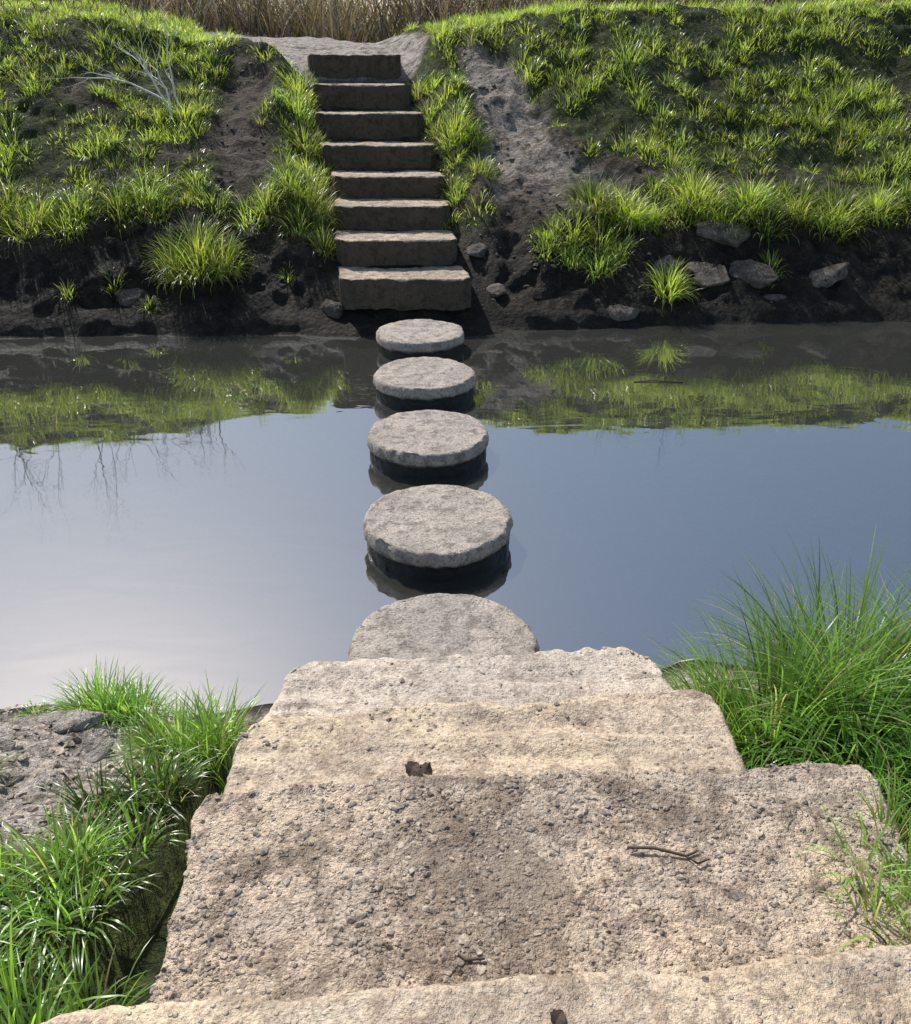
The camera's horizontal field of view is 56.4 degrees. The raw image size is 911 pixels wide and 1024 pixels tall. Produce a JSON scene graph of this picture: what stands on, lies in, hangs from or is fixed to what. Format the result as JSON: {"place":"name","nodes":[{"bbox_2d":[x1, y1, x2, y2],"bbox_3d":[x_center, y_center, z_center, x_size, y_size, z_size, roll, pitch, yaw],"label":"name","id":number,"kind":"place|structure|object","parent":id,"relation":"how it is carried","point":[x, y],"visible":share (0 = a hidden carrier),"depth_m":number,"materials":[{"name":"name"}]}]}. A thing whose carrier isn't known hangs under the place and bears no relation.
{"place":"outdoors","nodes":[
{"label":"outdoors","id":0,"kind":"place"},
{"bbox_2d":[5,0,94,17],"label":"bare sapling","id":1,"kind":"object","parent":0,"point":[53,8],"visible":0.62,"depth_m":10.01,"materials":[{"name":"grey plant"}]},
{"bbox_2d":[112,0,147,20],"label":"bare sapling","id":2,"kind":"object","parent":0,"point":[125,11],"visible":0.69,"depth_m":10.17,"materials":[{"name":"grey plant"}]},
{"bbox_2d":[0,646,909,1023],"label":"gravel","id":3,"kind":"structure","parent":0,"point":[62,752],"depth_m":1.96,"materials":[{"name":"gravel"}]},
{"bbox_2d":[0,1,910,1023],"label":"ground","id":4,"kind":"structure","parent":0,"point":[186,493],"depth_m":6.89,"materials":[{"name":"brown soil"}]},
{"bbox_2d":[0,738,15,751],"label":"rock","id":5,"kind":"object","parent":4,"relation":"on","point":[7,745],"visible":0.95,"depth_m":2.72,"materials":[{"name":"grey stone"}]},
{"bbox_2d":[6,709,105,733],"bbox_3d":[-1.395,0.731,2.939,0.369,0.064,0.134,-7,34,-6],"label":"rock","id":6,"kind":"object","parent":4,"relation":"on","point":[63,722],"visible":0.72,"depth_m":2.92,"materials":[{"name":"grey stone"}]},
{"bbox_2d":[71,737,114,762],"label":"rock","id":7,"kind":"object","parent":4,"relation":"on","point":[92,746],"visible":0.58,"depth_m":2.82,"materials":[{"name":"grey stone"}]},
{"bbox_2d":[14,2,192,117],"bbox_3d":[-3.658,-4.951,9.001,2.224,1.406,1.072,0,28,0],"label":"dry branch","id":8,"kind":"object","parent":4,"relation":"on","point":[157,89],"visible":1,"depth_m":9.06,"materials":[{"name":"grey wood"}]},
{"bbox_2d":[114,288,147,305],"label":"rock","id":9,"kind":"object","parent":4,"relation":"on","point":[128,297],"visible":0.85,"depth_m":7.69,"materials":[{"name":"grey stone"}]},
{"bbox_2d":[0,653,265,1023],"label":"grass","id":10,"kind":"structure","parent":4,"relation":"on","point":[203,743],"depth_m":2.26,"materials":[{"name":"green plant"}]},
{"bbox_2d":[238,221,258,238],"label":"rock","id":11,"kind":"object","parent":4,"relation":"on","point":[249,234],"visible":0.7,"depth_m":8.03,"materials":[{"name":"grey stone"}]},
{"bbox_2d":[320,299,342,318],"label":"rock","id":12,"kind":"object","parent":4,"relation":"on","point":[331,308],"visible":0.8,"depth_m":7.66,"materials":[{"name":"grey stone"}]},
{"bbox_2d":[307,54,470,310],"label":"stone steps","id":13,"kind":"structure","parent":4,"relation":"on","point":[369,200],"depth_m":8.59,"materials":[{"name":"stone"}]},
{"bbox_2d":[376,319,463,366],"bbox_3d":[-0.296,-1.276,7.246,0.741,0.562,0.752,0,28,0],"label":"stepping stone","id":14,"kind":"object","parent":4,"relation":"on","point":[403,339],"visible":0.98,"depth_m":6.98,"materials":[{"name":"stone"}]},
{"bbox_2d":[373,357,475,420],"bbox_3d":[-0.223,-0.772,6.295,0.751,0.563,0.751,0,28,0],"label":"stepping stone","id":15,"kind":"object","parent":4,"relation":"on","point":[417,384],"visible":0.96,"depth_m":6.02,"materials":[{"name":"stone"}]},
{"bbox_2d":[367,410,488,501],"bbox_3d":[-0.168,-0.255,5.321,0.747,0.563,0.751,0,28,0],"label":"stepping stone","id":16,"kind":"object","parent":4,"relation":"on","point":[419,448],"visible":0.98,"depth_m":5.05,"materials":[{"name":"stone"}]},
{"bbox_2d":[363,484,512,611],"bbox_3d":[-0.088,0.262,4.348,0.751,0.562,0.747,0,28,0],"label":"stepping stone","id":17,"kind":"object","parent":4,"relation":"on","point":[433,539],"visible":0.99,"depth_m":4.09,"materials":[{"name":"stone"}]},
{"bbox_2d":[348,593,539,660],"bbox_3d":[-0.046,0.753,3.422,0.751,0.562,0.747,0,28,0],"label":"stepping stone","id":18,"kind":"object","parent":4,"relation":"on","point":[437,625],"visible":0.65,"depth_m":3.37,"materials":[{"name":"stone"}]},
{"bbox_2d":[0,0,900,42],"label":"scrub","id":19,"kind":"object","parent":4,"relation":"on","point":[252,18],"visible":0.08,"depth_m":17.03,"materials":[{"name":"beige plant"}]},
{"bbox_2d":[129,49,775,313],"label":"bank stones","id":20,"kind":"object","parent":4,"relation":"on","point":[462,191],"visible":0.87,"depth_m":8.41,"materials":[{"name":"grey stone"}]},
{"bbox_2d":[0,67,910,312],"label":"grass tufts","id":21,"kind":"object","parent":4,"relation":"on","point":[627,215],"visible":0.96,"depth_m":8.16,"materials":[{"name":"green plant"}]},
{"bbox_2d":[41,647,910,1023],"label":"stone steps","id":22,"kind":"structure","parent":4,"relation":"on","point":[801,971],"depth_m":1.94,"materials":[{"name":"stone"}]},
{"bbox_2d":[404,761,420,776],"bbox_3d":[-0.116,0.698,2.315,0.043,0.021,0.045,-10,30,-19],"label":"dead leaf","id":23,"kind":"object","parent":22,"relation":"on","point":[412,767],"visible":0.95,"depth_m":2.31,"materials":[{"name":"brown plant"}]},
{"bbox_2d":[418,762,431,774],"bbox_3d":[-0.083,0.698,2.304,0.041,0.023,0.039,-5,28,-10],"label":"dead leaf","id":24,"kind":"object","parent":22,"relation":"on","point":[425,768],"visible":1,"depth_m":2.31,"materials":[{"name":"brown plant"}]},
{"bbox_2d":[455,951,484,961],"bbox_3d":[0.028,0.910,1.734,0.064,0.010,0.020,7,29,12],"label":"twig","id":25,"kind":"object","parent":22,"relation":"on","point":[463,958],"visible":1,"depth_m":1.73,"materials":[{"name":"brown wood"}]},
{"bbox_2d":[550,1009,565,1023],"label":"dead leaf","id":26,"kind":"object","parent":22,"relation":"on","point":[558,1016],"visible":1,"depth_m":1.49,"materials":[{"name":"brown plant"}]},
{"bbox_2d":[627,846,697,856],"bbox_3d":[0.480,0.784,1.963,0.162,0.011,0.022,2,28,4],"label":"twig","id":27,"kind":"object","parent":22,"relation":"on","point":[661,849],"visible":1,"depth_m":1.96,"materials":[{"name":"brown wood"}]},
{"bbox_2d":[686,856,707,864],"bbox_3d":[0.553,0.791,1.946,0.032,0.011,0.039,-20,34,-33],"label":"twig","id":28,"kind":"object","parent":22,"relation":"on","point":[700,862],"visible":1,"depth_m":1.94,"materials":[{"name":"brown wood"}]},
{"bbox_2d":[466,242,487,257],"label":"rock","id":29,"kind":"object","parent":4,"relation":"on","point":[479,249],"visible":0.98,"depth_m":8.03,"materials":[{"name":"grey stone"}]},
{"bbox_2d":[486,283,506,297],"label":"rock","id":30,"kind":"object","parent":4,"relation":"on","point":[495,290],"visible":0.91,"depth_m":7.81,"materials":[{"name":"grey stone"}]},
{"bbox_2d":[555,198,594,213],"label":"rock","id":31,"kind":"object","parent":4,"relation":"on","point":[561,202],"visible":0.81,"depth_m":8.26,"materials":[{"name":"grey stone"}]},
{"bbox_2d":[606,304,639,320],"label":"rock","id":32,"kind":"object","parent":4,"relation":"on","point":[618,312],"visible":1,"depth_m":7.76,"materials":[{"name":"grey stone"}]},
{"bbox_2d":[654,255,680,275],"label":"rock","id":33,"kind":"object","parent":4,"relation":"on","point":[664,260],"visible":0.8,"depth_m":8.04,"materials":[{"name":"grey stone"}]},
{"bbox_2d":[685,261,729,287],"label":"rock","id":34,"kind":"object","parent":4,"relation":"on","point":[708,274],"visible":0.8,"depth_m":8.01,"materials":[{"name":"grey stone"}]},
{"bbox_2d":[696,220,750,247],"bbox_3d":[2.573,-2.688,8.180,0.523,0.116,0.277,12,68,4],"label":"rock","id":35,"kind":"object","parent":4,"relation":"on","point":[714,233],"visible":0.98,"depth_m":8.13,"materials":[{"name":"grey stone"}]},
{"bbox_2d":[707,0,740,9],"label":"grass","id":36,"kind":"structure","parent":4,"relation":"on","point":[715,3],"depth_m":10.48,"materials":[{"name":"green plant"}]},
{"bbox_2d":[729,259,778,288],"bbox_3d":[2.768,-2.260,8.074,0.592,0.119,0.286,15,64,22],"label":"rock","id":37,"kind":"object","parent":4,"relation":"on","point":[756,274],"visible":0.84,"depth_m":8.00,"materials":[{"name":"grey stone"}]},
{"bbox_2d":[636,527,910,951],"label":"grass clump","id":38,"kind":"object","parent":4,"relation":"on","point":[847,701],"visible":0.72,"depth_m":2.66,"materials":[{"name":"green plant"}]},
{"bbox_2d":[762,294,786,300],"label":"rock","id":39,"kind":"object","parent":4,"relation":"on","point":[776,297],"visible":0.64,"depth_m":8.02,"materials":[{"name":"grey stone"}]},
{"bbox_2d":[808,262,848,287],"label":"rock","id":40,"kind":"object","parent":4,"relation":"on","point":[828,276],"visible":0.88,"depth_m":8.02,"materials":[{"name":"grey stone"}]},
{"bbox_2d":[0,0,910,236],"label":"bank grass","id":41,"kind":"structure","parent":0,"point":[185,29],"depth_m":9.46,"materials":[{"name":"green plant"}]},
{"bbox_2d":[212,0,815,30],"label":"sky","id":42,"kind":"structure","parent":0,"point":[224,0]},
{"bbox_2d":[634,380,682,382],"bbox_3d":[1.535,-0.992,6.444,0.371,0.012,0.032,1,28,1],"label":"twig","id":43,"kind":"object","parent":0,"point":[658,380],"visible":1,"depth_m":6.44,"materials":[{"name":"brown wood"}]}
]}

